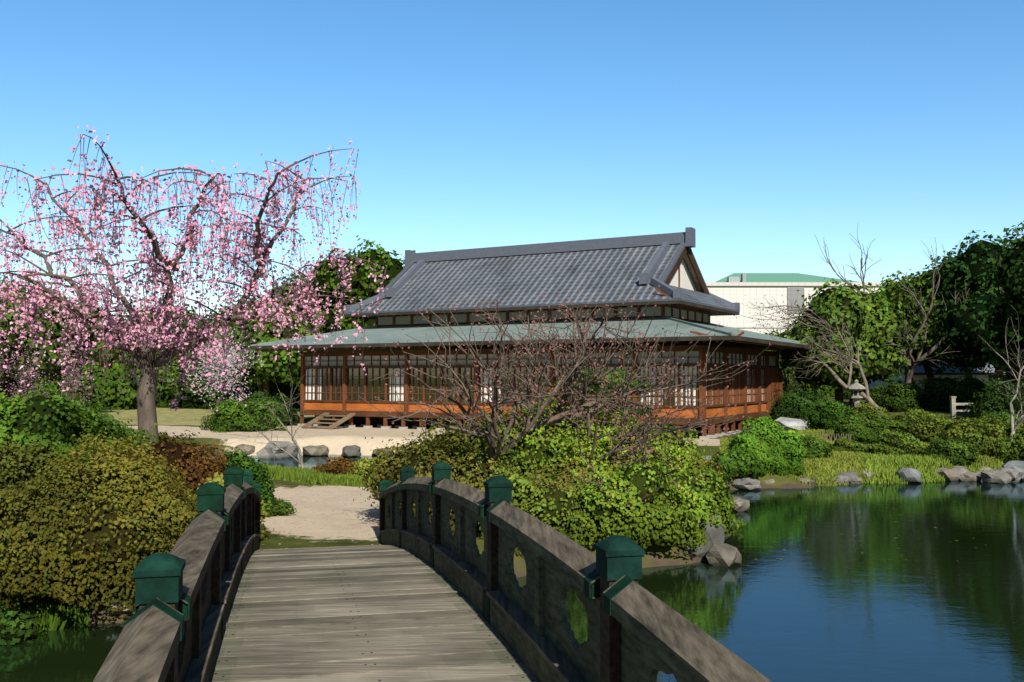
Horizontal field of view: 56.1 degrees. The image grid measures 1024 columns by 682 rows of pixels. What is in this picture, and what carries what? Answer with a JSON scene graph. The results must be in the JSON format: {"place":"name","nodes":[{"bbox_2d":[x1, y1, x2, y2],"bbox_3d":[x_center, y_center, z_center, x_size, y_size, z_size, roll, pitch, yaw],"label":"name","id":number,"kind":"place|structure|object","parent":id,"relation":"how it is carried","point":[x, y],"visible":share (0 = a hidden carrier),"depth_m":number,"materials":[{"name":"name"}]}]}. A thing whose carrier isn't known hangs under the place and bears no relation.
{"place":"outdoors","nodes":[
{"label":"outdoors","id":0,"kind":"place"},
{"bbox_2d":[94,408,314,425],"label":"lawn ground","id":1,"kind":"structure","parent":0,"point":[168,416],"depth_m":50.10,"materials":[{"name":"plant"}]},
{"bbox_2d":[0,455,1023,681],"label":"pond water","id":2,"kind":"structure","parent":0,"point":[831,606],"depth_m":11.61,"materials":[{"name":"blue liquid"}]},
{"bbox_2d":[0,0,1023,320],"label":"sky","id":3,"kind":"structure","parent":0,"point":[761,128],"materials":[{"name":"blue"}]},
{"bbox_2d":[251,247,811,435],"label":"building wall","id":4,"kind":"structure","parent":0,"point":[358,412],"depth_m":38.33,"materials":[{"name":"brown wood"}]},
{"bbox_2d":[251,316,809,345],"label":"lower roof","id":5,"kind":"structure","parent":4,"relation":"attached to","point":[376,334],"depth_m":37.56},
{"bbox_2d":[298,227,774,439],"bbox_3d":[1.159,-0.252,41.524,18.260,8.250,10.100,-1,-2,30],"label":"building timber frame","id":6,"kind":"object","parent":4,"relation":"attached to","point":[687,238],"depth_m":39.04,"materials":[{"name":"brown wood"}]},
{"bbox_2d":[351,244,733,311],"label":"upper tiled roof","id":7,"kind":"structure","parent":4,"relation":"attached to","point":[599,275],"depth_m":39.57,"materials":[{"name":"grey tile"}]},
{"bbox_2d":[86,397,1000,622],"bbox_3d":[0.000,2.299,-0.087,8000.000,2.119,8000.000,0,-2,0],"label":"ground","id":8,"kind":"structure","parent":0,"point":[309,528],"depth_m":17.67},
{"bbox_2d":[210,545,537,681],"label":"bridge deck","id":9,"kind":"structure","parent":8,"relation":"on","point":[379,613],"depth_m":5.93,"materials":[{"name":"grey wood"}]},
{"bbox_2d":[93,476,771,681],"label":"bridge railings","id":10,"kind":"object","parent":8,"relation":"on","point":[641,634],"visible":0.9,"depth_m":4.71,"materials":[{"name":"brown wood"}]},
{"bbox_2d":[123,462,656,640],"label":"bridge copper caps","id":11,"kind":"object","parent":10,"relation":"on","point":[160,575],"visible":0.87,"depth_m":3.81,"materials":[{"name":"teal metal"}]},
{"bbox_2d":[0,221,1023,644],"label":"foliage","id":12,"kind":"object","parent":8,"relation":"on","point":[52,607],"visible":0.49,"depth_m":18.08,"materials":[{"name":"green plant"}]},
{"bbox_2d":[0,237,1023,641],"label":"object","id":13,"kind":"object","parent":8,"relation":"on","point":[394,271],"visible":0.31,"depth_m":29.36,"materials":[{"name":"green plant"}]},
{"bbox_2d":[0,134,1023,528],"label":"trees","id":14,"kind":"object","parent":8,"relation":"on","point":[146,358],"visible":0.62,"depth_m":15.84,"materials":[{"name":"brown plant"}]},
{"bbox_2d":[0,125,775,548],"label":"blossoms","id":15,"kind":"object","parent":14,"relation":"attached to","point":[144,257],"visible":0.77,"depth_m":16.63,"materials":[{"name":"pink plant"}]},
{"bbox_2d":[105,417,1023,614],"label":"rocks","id":16,"kind":"object","parent":8,"relation":"on","point":[714,550],"visible":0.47,"depth_m":23.62,"materials":[{"name":"grey stone"}]},
{"bbox_2d":[705,282,987,389],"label":"background buildings","id":17,"kind":"structure","parent":8,"relation":"on","point":[734,292],"depth_m":130.21,"materials":[{"name":"white paint"}]},
{"bbox_2d":[716,273,1005,374],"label":"roofs","id":18,"kind":"structure","parent":17,"relation":"on","point":[771,277],"depth_m":134.59,"materials":[{"name":"green metal"}]},
{"bbox_2d":[847,379,865,407],"bbox_3d":[13.079,2.135,36.445,0.717,1.350,0.828,0,-2,0],"label":"stone lantern","id":19,"kind":"object","parent":8,"relation":"on","point":[856,387],"visible":0.78,"depth_m":36.30,"materials":[{"name":"grey stone"}]},
{"bbox_2d":[819,396,979,444],"bbox_3d":[13.025,2.605,31.563,10.070,1.461,0.936,2,-3,-40],"label":"fence","id":20,"kind":"object","parent":8,"relation":"on","point":[953,404],"visible":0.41,"depth_m":34.31,"materials":[{"name":"grey wood"}]}
]}

